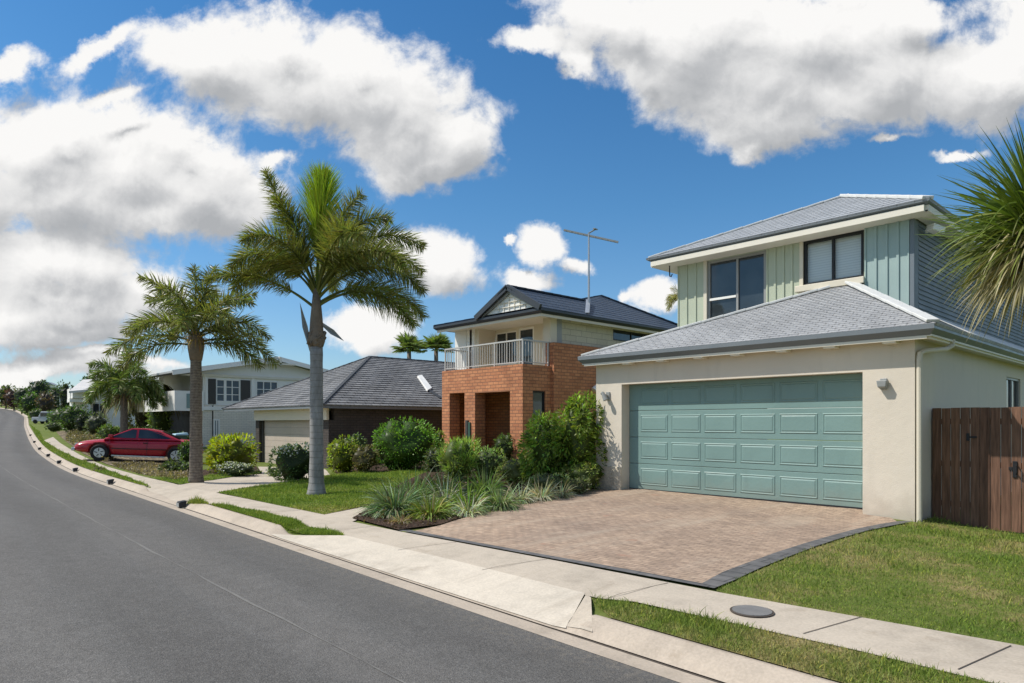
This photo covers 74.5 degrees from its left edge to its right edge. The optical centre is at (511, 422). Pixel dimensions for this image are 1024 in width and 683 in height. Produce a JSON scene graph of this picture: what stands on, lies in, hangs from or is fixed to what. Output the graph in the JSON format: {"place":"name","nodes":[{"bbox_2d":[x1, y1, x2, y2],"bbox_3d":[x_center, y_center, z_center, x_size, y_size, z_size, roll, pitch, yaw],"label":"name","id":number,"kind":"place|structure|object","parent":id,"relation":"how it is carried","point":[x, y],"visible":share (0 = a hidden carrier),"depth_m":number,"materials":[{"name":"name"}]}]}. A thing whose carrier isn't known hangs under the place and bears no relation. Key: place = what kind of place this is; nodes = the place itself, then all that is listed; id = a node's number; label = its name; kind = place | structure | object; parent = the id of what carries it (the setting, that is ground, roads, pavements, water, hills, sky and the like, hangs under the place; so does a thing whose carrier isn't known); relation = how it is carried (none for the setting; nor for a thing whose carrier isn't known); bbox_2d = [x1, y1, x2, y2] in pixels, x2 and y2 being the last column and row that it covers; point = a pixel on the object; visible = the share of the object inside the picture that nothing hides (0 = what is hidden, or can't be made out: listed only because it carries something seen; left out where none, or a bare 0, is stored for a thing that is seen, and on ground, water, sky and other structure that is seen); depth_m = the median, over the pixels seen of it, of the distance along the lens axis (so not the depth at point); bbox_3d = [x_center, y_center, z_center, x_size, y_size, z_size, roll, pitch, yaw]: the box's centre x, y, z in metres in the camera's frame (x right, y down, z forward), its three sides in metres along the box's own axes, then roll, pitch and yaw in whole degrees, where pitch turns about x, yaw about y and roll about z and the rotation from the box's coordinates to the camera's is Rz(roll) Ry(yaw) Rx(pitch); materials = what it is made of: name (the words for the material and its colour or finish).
{"place":"outdoors","nodes":[
{"label":"outdoors","id":0,"kind":"place"},
{"bbox_2d":[0,409,678,682],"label":"road","id":1,"kind":"structure","parent":0,"point":[84,599],"depth_m":5.97,"materials":[{"name":"grey asphalt"}]},
{"bbox_2d":[2,467,405,682],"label":"road line","id":2,"kind":"object","parent":1,"relation":"on","point":[236,595],"visible":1,"depth_m":6.58,"materials":[{"name":"grey asphalt"}]},
{"bbox_2d":[0,408,716,682],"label":"gutter","id":3,"kind":"object","parent":1,"relation":"on","point":[641,663],"visible":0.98,"depth_m":6.28,"materials":[{"name":"beige concrete"}]},
{"bbox_2d":[0,404,1023,682],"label":"ground","id":4,"kind":"structure","parent":0,"point":[42,430],"depth_m":10.00,"materials":[{"name":"brown soil"}]},
{"bbox_2d":[0,383,15,408],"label":"leafy tree","id":5,"kind":"object","parent":4,"relation":"on","point":[2,391],"visible":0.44,"depth_m":139.17,"materials":[{"name":"green plant"}]},
{"bbox_2d":[1,388,18,409],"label":"leafy tree","id":6,"kind":"object","parent":4,"relation":"on","point":[9,397],"visible":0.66,"depth_m":130.86,"materials":[{"name":"green plant"}]},
{"bbox_2d":[11,386,30,410],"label":"leafy tree","id":7,"kind":"object","parent":4,"relation":"on","point":[18,393],"visible":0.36,"depth_m":126.85,"materials":[{"name":"green plant"}]},
{"bbox_2d":[18,391,40,415],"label":"leafy tree","id":8,"kind":"object","parent":4,"relation":"on","point":[28,402],"visible":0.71,"depth_m":104.29,"materials":[{"name":"green plant"}]},
{"bbox_2d":[24,379,50,394],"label":"leafy tree","id":9,"kind":"object","parent":4,"relation":"on","point":[37,387],"visible":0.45,"depth_m":119.30,"materials":[{"name":"green plant"}]},
{"bbox_2d":[32,411,54,423],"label":"parked van","id":10,"kind":"object","parent":4,"relation":"on","point":[42,418],"visible":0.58,"depth_m":83.36,"materials":[{"name":"silver metal"}]},
{"bbox_2d":[34,391,55,410],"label":"leafy tree","id":11,"kind":"object","parent":4,"relation":"on","point":[45,401],"visible":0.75,"depth_m":100.50,"materials":[{"name":"green plant"}]},
{"bbox_2d":[48,408,65,427],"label":"shrub","id":12,"kind":"object","parent":4,"relation":"on","point":[56,414],"visible":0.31,"depth_m":61.26,"materials":[{"name":"green plant"}]},
{"bbox_2d":[55,379,73,408],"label":"leafy tree","id":13,"kind":"object","parent":4,"relation":"on","point":[62,393],"visible":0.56,"depth_m":91.43,"materials":[{"name":"green plant"}]},
{"bbox_2d":[30,424,148,485],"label":"grass","id":14,"kind":"structure","parent":4,"relation":"on","point":[63,454],"depth_m":25.08,"materials":[{"name":"green plant"}]},
{"bbox_2d":[67,379,134,426],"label":"white house","id":15,"kind":"structure","parent":4,"relation":"on","point":[74,393],"depth_m":57.36,"materials":[{"name":"paint"}]},
{"bbox_2d":[57,430,168,464],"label":"gravel yard","id":16,"kind":"structure","parent":4,"relation":"on","point":[63,434],"depth_m":28.51,"materials":[{"name":"brown gravel"}]},
{"bbox_2d":[58,403,92,431],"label":"shrub","id":17,"kind":"object","parent":16,"relation":"on","point":[67,415],"visible":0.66,"depth_m":53.29,"materials":[{"name":"green plant"}]},
{"bbox_2d":[73,412,90,432],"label":"shrub","id":18,"kind":"object","parent":16,"relation":"on","point":[79,423],"visible":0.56,"depth_m":49.58,"materials":[{"name":"green plant"}]},
{"bbox_2d":[64,429,115,461],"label":"ground cover","id":19,"kind":"object","parent":16,"relation":"on","point":[74,436],"visible":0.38,"depth_m":43.23,"materials":[{"name":"green plant"}]},
{"bbox_2d":[82,411,111,434],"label":"shrub","id":20,"kind":"object","parent":16,"relation":"on","point":[93,423],"visible":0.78,"depth_m":45.61,"materials":[{"name":"green plant"}]},
{"bbox_2d":[94,423,119,438],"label":"shrub","id":21,"kind":"object","parent":16,"relation":"on","point":[104,432],"visible":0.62,"depth_m":39.60,"materials":[{"name":"green plant"}]},
{"bbox_2d":[80,342,166,431],"bbox_3d":[-21.336,-1.573,37.014,4.069,5.910,4.120,0,0,-43],"label":"queen palm","id":22,"kind":"object","parent":16,"relation":"on","point":[112,382],"visible":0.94,"depth_m":36.62,"materials":[{"name":"green plant"}]},
{"bbox_2d":[71,428,203,461],"bbox_3d":[-15.215,0.884,27.638,4.698,1.333,1.940,4,-1,-22],"label":"parked car","id":23,"kind":"object","parent":16,"relation":"on","point":[144,442],"visible":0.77,"depth_m":26.92,"materials":[{"name":"red paint"}]},
{"bbox_2d":[101,377,189,428],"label":"leafy tree","id":24,"kind":"object","parent":16,"relation":"on","point":[140,419],"visible":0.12,"depth_m":42.07,"materials":[{"name":"green plant"}]},
{"bbox_2d":[144,404,174,432],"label":"leafy tree","id":25,"kind":"object","parent":16,"relation":"on","point":[160,419],"visible":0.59,"depth_m":40.13,"materials":[{"name":"green plant"}]},
{"bbox_2d":[176,440,189,461],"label":"shrub","id":26,"kind":"object","parent":16,"relation":"on","point":[184,452],"visible":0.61,"depth_m":26.88,"materials":[{"name":"green plant"}]},
{"bbox_2d":[148,470,261,484],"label":"lawn","id":27,"kind":"structure","parent":16,"relation":"on","point":[184,479],"depth_m":19.04,"materials":[{"name":"green plant"}]},
{"bbox_2d":[101,262,281,482],"bbox_3d":[-8.246,-1.325,17.669,3.885,5.969,3.928,0,0,-43],"label":"queen palm","id":28,"kind":"object","parent":27,"relation":"on","point":[202,313],"visible":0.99,"depth_m":17.50,"materials":[{"name":"green plant"}]},
{"bbox_2d":[137,356,327,446],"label":"gabled house","id":29,"kind":"structure","parent":4,"relation":"on","point":[225,384],"depth_m":39.04,"materials":[{"name":"white paint"}]},
{"bbox_2d":[216,379,239,401],"bbox_3d":[-16.315,-1.852,38.663,1.352,1.292,0.060,0,0,-43],"label":"window","id":30,"kind":"structure","parent":29,"relation":"in","point":[232,394],"depth_m":38.66,"materials":[{"name":"glass"}]},
{"bbox_2d":[256,381,277,395],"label":"window","id":31,"kind":"structure","parent":29,"relation":"in","point":[262,387],"depth_m":40.13,"materials":[{"name":"glass"}]},
{"bbox_2d":[203,466,261,475],"bbox_3d":[-9.441,1.646,23.067,2.083,0.217,9.414,0,0,-12],"label":"garden bed","id":32,"kind":"object","parent":4,"relation":"on","point":[205,471],"visible":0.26,"depth_m":21.81,"materials":[{"name":"brown soil"}]},
{"bbox_2d":[111,460,188,479],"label":"ground cover","id":33,"kind":"object","parent":32,"relation":"on","point":[146,468],"visible":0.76,"depth_m":21.28,"materials":[{"name":"beige plant"}]},
{"bbox_2d":[157,457,187,470],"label":"shrub","id":34,"kind":"object","parent":32,"relation":"on","point":[172,464],"visible":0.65,"depth_m":20.57,"materials":[{"name":"green plant"}]},
{"bbox_2d":[202,432,260,473],"bbox_3d":[-8.997,1.001,21.566,1.780,1.476,1.865,0,0,-43],"label":"shrub","id":35,"kind":"object","parent":32,"relation":"on","point":[233,448],"visible":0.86,"depth_m":21.16,"materials":[{"name":"green plant"}]},
{"bbox_2d":[215,460,258,475],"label":"shrub","id":36,"kind":"object","parent":32,"relation":"on","point":[236,468],"visible":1,"depth_m":19.85,"materials":[{"name":"green plant"}]},
{"bbox_2d":[180,467,329,492],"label":"driveway","id":37,"kind":"structure","parent":4,"relation":"on","point":[220,485],"depth_m":17.84,"materials":[{"name":"concrete"}]},
{"bbox_2d":[218,467,426,513],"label":"lawn","id":38,"kind":"structure","parent":4,"relation":"on","point":[315,499],"depth_m":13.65,"materials":[{"name":"green plant"}]},
{"bbox_2d":[267,441,309,480],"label":"shrub","id":39,"kind":"object","parent":38,"relation":"on","point":[292,462],"visible":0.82,"depth_m":18.36,"materials":[{"name":"green plant"}]},
{"bbox_2d":[199,159,431,494],"bbox_3d":[-3.967,-2.083,14.771,4.464,7.503,4.276,0,0,-43],"label":"foxtail palm","id":40,"kind":"object","parent":38,"relation":"on","point":[344,246],"visible":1,"depth_m":14.61,"materials":[{"name":"green plant"}]},
{"bbox_2d":[221,356,454,467],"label":"house","id":41,"kind":"structure","parent":4,"relation":"on","point":[365,396],"depth_m":29.60,"materials":[{"name":"grey"}]},
{"bbox_2d":[264,420,309,463],"bbox_3d":[-9.575,0.865,29.267,0.050,1.970,5.900,0,0,-43],"label":"garage door","id":42,"kind":"structure","parent":41,"relation":"in","point":[277,433],"depth_m":29.82,"materials":[{"name":"beige metal"}]},
{"bbox_2d":[325,507,366,520],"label":"garden path","id":43,"kind":"structure","parent":4,"relation":"on","point":[349,515],"depth_m":11.50,"materials":[{"name":"concrete"}]},
{"bbox_2d":[332,461,428,472],"bbox_3d":[-4.795,1.595,25.647,3.967,0.355,10.308,0,0,-16],"label":"garden bed","id":44,"kind":"object","parent":4,"relation":"on","point":[378,470],"visible":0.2,"depth_m":22.36,"materials":[{"name":"brown soil"}]},
{"bbox_2d":[326,434,358,472],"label":"shrub","id":45,"kind":"object","parent":44,"relation":"on","point":[340,457],"visible":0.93,"depth_m":21.37,"materials":[{"name":"green plant"}]},
{"bbox_2d":[346,433,368,446],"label":"shrub","id":46,"kind":"object","parent":44,"relation":"on","point":[357,436],"visible":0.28,"depth_m":25.36,"materials":[{"name":"green plant"}]},
{"bbox_2d":[349,444,380,471],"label":"shrub","id":47,"kind":"object","parent":44,"relation":"on","point":[364,459],"visible":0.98,"depth_m":20.85,"materials":[{"name":"green plant"}]},
{"bbox_2d":[371,415,441,470],"bbox_3d":[-3.478,0.677,21.748,2.266,1.893,2.504,0,0,-43],"label":"shrub","id":48,"kind":"object","parent":44,"relation":"on","point":[405,445],"visible":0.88,"depth_m":21.25,"materials":[{"name":"green plant"}]},
{"bbox_2d":[391,330,427,358],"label":"fan palm","id":49,"kind":"object","parent":4,"relation":"on","point":[409,344],"visible":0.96,"depth_m":49.53,"materials":[{"name":"green plant"}]},
{"bbox_2d":[1,408,837,682],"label":"kerb","id":50,"kind":"structure","parent":4,"relation":"on","point":[715,663],"depth_m":5.05,"materials":[{"name":"beige concrete"}]},
{"bbox_2d":[13,410,721,682],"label":"kerb joint","id":51,"kind":"object","parent":50,"relation":"on","point":[477,604],"visible":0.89,"depth_m":5.56,"materials":[{"name":"grey concrete"}]},
{"bbox_2d":[271,534,584,627],"bbox_3d":[-1.393,1.650,8.072,0.780,0.094,6.224,0,0,-43],"label":"crossover","id":52,"kind":"object","parent":4,"relation":"on","point":[550,604],"visible":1,"depth_m":7.15,"materials":[{"name":"grey concrete"}]},
{"bbox_2d":[567,595,591,631],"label":"crossover wing","id":53,"kind":"structure","parent":52,"relation":"attached to","point":[582,613],"depth_m":5.70,"materials":[{"name":"grey concrete"}]},
{"bbox_2d":[416,333,454,360],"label":"fan palm","id":54,"kind":"object","parent":4,"relation":"on","point":[437,342],"visible":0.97,"depth_m":49.42,"materials":[{"name":"green plant"}]},
{"bbox_2d":[353,462,596,528],"bbox_3d":[-0.267,1.464,17.021,5.050,0.182,14.525,0,0,3],"label":"garden bed","id":55,"kind":"object","parent":4,"relation":"on","point":[387,524],"visible":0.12,"depth_m":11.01,"materials":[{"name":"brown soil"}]},
{"bbox_2d":[350,475,430,518],"bbox_3d":[-1.991,1.404,11.399,1.545,1.200,1.557,0,0,-43],"label":"grass clump","id":56,"kind":"object","parent":55,"relation":"on","point":[388,503],"visible":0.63,"depth_m":11.23,"materials":[{"name":"green plant"}]},
{"bbox_2d":[388,510,412,523],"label":"grass clump","id":57,"kind":"object","parent":55,"relation":"on","point":[399,520],"visible":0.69,"depth_m":10.40,"materials":[{"name":"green plant"}]},
{"bbox_2d":[374,467,450,506],"bbox_3d":[-1.830,1.406,12.377,1.716,1.358,1.694,0,0,-43],"label":"grass clump","id":58,"kind":"object","parent":55,"relation":"on","point":[418,488],"visible":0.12,"depth_m":12.32,"materials":[{"name":"green plant"}]},
{"bbox_2d":[398,485,462,521],"bbox_3d":[-1.320,1.427,10.997,1.200,0.906,1.197,0,0,-43],"label":"grass clump","id":59,"kind":"object","parent":55,"relation":"on","point":[433,510],"visible":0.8,"depth_m":10.89,"materials":[{"name":"green plant"}]},
{"bbox_2d":[423,447,443,471],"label":"shrub","id":60,"kind":"object","parent":55,"relation":"on","point":[430,462],"visible":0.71,"depth_m":20.33,"materials":[{"name":"green plant"}]},
{"bbox_2d":[413,464,468,496],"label":"grass clump","id":61,"kind":"object","parent":55,"relation":"on","point":[444,484],"visible":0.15,"depth_m":13.82,"materials":[{"name":"green plant"}]},
{"bbox_2d":[421,472,471,506],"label":"grass clump","id":62,"kind":"object","parent":55,"relation":"on","point":[440,493],"visible":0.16,"depth_m":12.13,"materials":[{"name":"green plant"}]},
{"bbox_2d":[433,434,482,479],"bbox_3d":[-1.348,0.908,17.411,1.259,1.348,1.529,0,0,-43],"label":"shrub","id":63,"kind":"object","parent":55,"relation":"on","point":[461,455],"visible":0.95,"depth_m":17.11,"materials":[{"name":"green plant"}]},
{"bbox_2d":[443,492,492,517],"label":"grass clump","id":64,"kind":"object","parent":55,"relation":"on","point":[473,510],"visible":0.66,"depth_m":11.22,"materials":[{"name":"green plant"}]},
{"bbox_2d":[440,477,498,511],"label":"grass clump","id":65,"kind":"object","parent":55,"relation":"on","point":[467,499],"visible":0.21,"depth_m":11.70,"materials":[{"name":"green plant"}]},
{"bbox_2d":[456,462,513,498],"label":"grass clump","id":66,"kind":"object","parent":55,"relation":"on","point":[484,483],"visible":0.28,"depth_m":13.82,"materials":[{"name":"green plant"}]},
{"bbox_2d":[467,445,507,478],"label":"shrub","id":67,"kind":"object","parent":55,"relation":"on","point":[489,456],"visible":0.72,"depth_m":17.53,"materials":[{"name":"green plant"}]},
{"bbox_2d":[474,478,526,511],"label":"grass clump","id":68,"kind":"object","parent":55,"relation":"on","point":[507,503],"visible":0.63,"depth_m":11.88,"materials":[{"name":"green plant"}]},
{"bbox_2d":[492,432,516,460],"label":"shrub","id":69,"kind":"object","parent":55,"relation":"on","point":[503,441],"visible":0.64,"depth_m":23.25,"materials":[{"name":"green plant"}]},
{"bbox_2d":[493,458,536,484],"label":"shrub","id":70,"kind":"object","parent":55,"relation":"on","point":[512,466],"visible":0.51,"depth_m":15.89,"materials":[{"name":"green plant"}]},
{"bbox_2d":[503,478,539,504],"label":"grass clump","id":71,"kind":"object","parent":55,"relation":"on","point":[527,499],"visible":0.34,"depth_m":12.75,"materials":[{"name":"green plant"}]},
{"bbox_2d":[515,409,569,484],"bbox_3d":[0.821,0.636,15.617,1.404,1.947,1.451,0,0,-43],"label":"shrub","id":72,"kind":"object","parent":55,"relation":"on","point":[541,455],"visible":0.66,"depth_m":15.29,"materials":[{"name":"green plant"}]},
{"bbox_2d":[522,473,562,501],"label":"grass clump","id":73,"kind":"object","parent":55,"relation":"on","point":[545,495],"visible":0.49,"depth_m":13.14,"materials":[{"name":"green plant"}]},
{"bbox_2d":[526,472,569,491],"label":"shrub","id":74,"kind":"object","parent":55,"relation":"on","point":[542,478],"visible":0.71,"depth_m":14.15,"materials":[{"name":"green plant"}]},
{"bbox_2d":[546,481,583,498],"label":"grass clump","id":75,"kind":"object","parent":55,"relation":"on","point":[567,493],"visible":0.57,"depth_m":13.54,"materials":[{"name":"green plant"}]},
{"bbox_2d":[562,477,590,493],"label":"shrub","id":76,"kind":"object","parent":55,"relation":"on","point":[582,485],"visible":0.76,"depth_m":14.12,"materials":[{"name":"green plant"}]},
{"bbox_2d":[549,390,608,487],"bbox_3d":[1.556,0.403,15.268,1.344,2.356,1.319,0,0,33],"label":"shrub","id":77,"kind":"object","parent":55,"relation":"on","point":[581,434],"visible":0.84,"depth_m":15.03,"materials":[{"name":"green plant"}]},
{"bbox_2d":[559,462,599,491],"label":"shrub","id":78,"kind":"object","parent":55,"relation":"on","point":[578,471],"visible":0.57,"depth_m":14.67,"materials":[{"name":"green plant"}]},
{"bbox_2d":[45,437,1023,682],"bbox_3d":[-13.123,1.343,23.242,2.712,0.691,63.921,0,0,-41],"label":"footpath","id":79,"kind":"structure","parent":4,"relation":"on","point":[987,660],"depth_m":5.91,"materials":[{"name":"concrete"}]},
{"bbox_2d":[730,605,774,617],"bbox_3d":[1.986,1.554,5.569,0.350,0.012,0.350,0,0,-43],"label":"manhole cover","id":80,"kind":"object","parent":79,"relation":"on","point":[753,611],"visible":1,"depth_m":5.53,"materials":[{"name":"grey metal"}]},
{"bbox_2d":[433,284,677,459],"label":"brick house","id":81,"kind":"structure","parent":4,"relation":"on","point":[518,351],"depth_m":25.04,"materials":[{"name":"orange brick"}]},
{"bbox_2d":[496,331,515,365],"bbox_3d":[-0.211,-2.991,27.020,0.060,1.325,1.248,0,0,-43],"label":"window","id":82,"kind":"structure","parent":81,"relation":"in","point":[511,335],"depth_m":27.09,"materials":[{"name":"glass"}]},
{"bbox_2d":[519,326,533,364],"bbox_3d":[0.579,-2.883,26.156,0.060,1.650,0.864,0,0,-43],"label":"glass door","id":83,"kind":"structure","parent":81,"relation":"in","point":[528,332],"depth_m":26.14,"materials":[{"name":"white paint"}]},
{"bbox_2d":[533,391,543,442],"bbox_3d":[0.899,0.041,23.564,0.620,2.317,0.060,0,0,-43],"label":"window","id":84,"kind":"structure","parent":81,"relation":"in","point":[538,396],"depth_m":23.60,"materials":[{"name":"grey glass"}]},
{"bbox_2d":[563,228,618,302],"bbox_3d":[3.104,-6.027,26.389,2.158,3.254,0.428,0,0,15],"label":"tv antenna","id":85,"kind":"object","parent":81,"relation":"attached to","point":[588,235],"visible":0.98,"depth_m":26.25,"materials":[{"name":"metal"}]},
{"bbox_2d":[613,329,647,341],"bbox_3d":[5.511,-3.465,27.895,4.330,0.430,0.060,0,0,-43],"label":"window","id":86,"kind":"structure","parent":81,"relation":"in","point":[618,335],"depth_m":27.00,"materials":[{"name":"black glass"}]},
{"bbox_2d":[416,488,895,582],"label":"driveway","id":87,"kind":"structure","parent":4,"relation":"on","point":[695,537],"depth_m":9.81,"materials":[{"name":"brown brick"}]},
{"bbox_2d":[400,521,911,587],"bbox_3d":[2.316,1.539,10.094,6.236,0.036,4.965,0,0,-43],"label":"driveway edging","id":88,"kind":"object","parent":4,"relation":"on","point":[727,576],"visible":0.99,"depth_m":7.67,"materials":[{"name":"concrete"}]},
{"bbox_2d":[665,285,677,310],"bbox_3d":[8.058,-2.572,31.993,1.610,8.189,1.569,0,0,-43],"label":"slender palm","id":89,"kind":"object","parent":4,"relation":"on","point":[671,299],"visible":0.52,"depth_m":31.95,"materials":[{"name":"green plant"}]},
{"bbox_2d":[592,593,1008,682],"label":"verge","id":90,"kind":"structure","parent":4,"relation":"on","point":[793,646],"depth_m":4.65,"materials":[{"name":"green plant"}]},
{"bbox_2d":[577,193,1023,521],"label":"garage house","id":91,"kind":"structure","parent":4,"relation":"on","point":[807,315],"depth_m":12.76,"materials":[{"name":"beige paint"}]},
{"bbox_2d":[707,250,765,318],"bbox_3d":[4.923,-2.628,14.749,0.060,2.056,1.394,0,0,-43],"label":"window","id":92,"kind":"structure","parent":91,"relation":"in","point":[743,276],"depth_m":14.72,"materials":[{"name":"blue glass"}]},
{"bbox_2d":[629,373,862,509],"bbox_3d":[4.302,0.320,13.119,0.058,2.321,4.962,0,0,-43],"label":"garage door","id":93,"kind":"structure","parent":91,"relation":"in","point":[746,421],"depth_m":12.77,"materials":[{"name":"teal paint"}]},
{"bbox_2d":[803,230,863,284],"bbox_3d":[6.337,-3.222,13.250,0.090,0.913,1.161,0,0,-43],"label":"window","id":94,"kind":"structure","parent":91,"relation":"in","point":[837,257],"depth_m":13.24,"materials":[{"name":"black metal"}]},
{"bbox_2d":[1007,377,1018,406],"bbox_3d":[11.321,-0.660,15.285,1.400,0.720,0.060,0,0,-43],"label":"window","id":95,"kind":"structure","parent":91,"relation":"in","point":[1012,384],"depth_m":15.46,"materials":[{"name":"grey glass"}]},
{"bbox_2d":[716,514,1023,645],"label":"lawn","id":96,"kind":"structure","parent":4,"relation":"on","point":[952,607],"depth_m":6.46,"materials":[{"name":"green plant"}]},
{"bbox_2d":[915,112,1023,346],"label":"strap leaf tree","id":97,"kind":"object","parent":96,"relation":"on","point":[999,262],"visible":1,"depth_m":8.35,"materials":[{"name":"green plant"}]},
{"bbox_2d":[932,407,1023,532],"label":"timber gate","id":98,"kind":"structure","parent":4,"relation":"on","point":[981,464],"depth_m":10.59,"materials":[{"name":"brown wood"}]},
{"bbox_2d":[0,0,1023,682],"label":"sky","id":99,"kind":"structure","parent":0,"point":[137,136],"materials":[{"name":"blue"}]},
{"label":"verge","id":100,"kind":"structure","parent":0,"visible":0},
{"bbox_2d":[185,495,343,534],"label":"grass","id":101,"kind":"structure","parent":100,"relation":"on","point":[289,523],"depth_m":10.76,"materials":[{"name":"green plant"}]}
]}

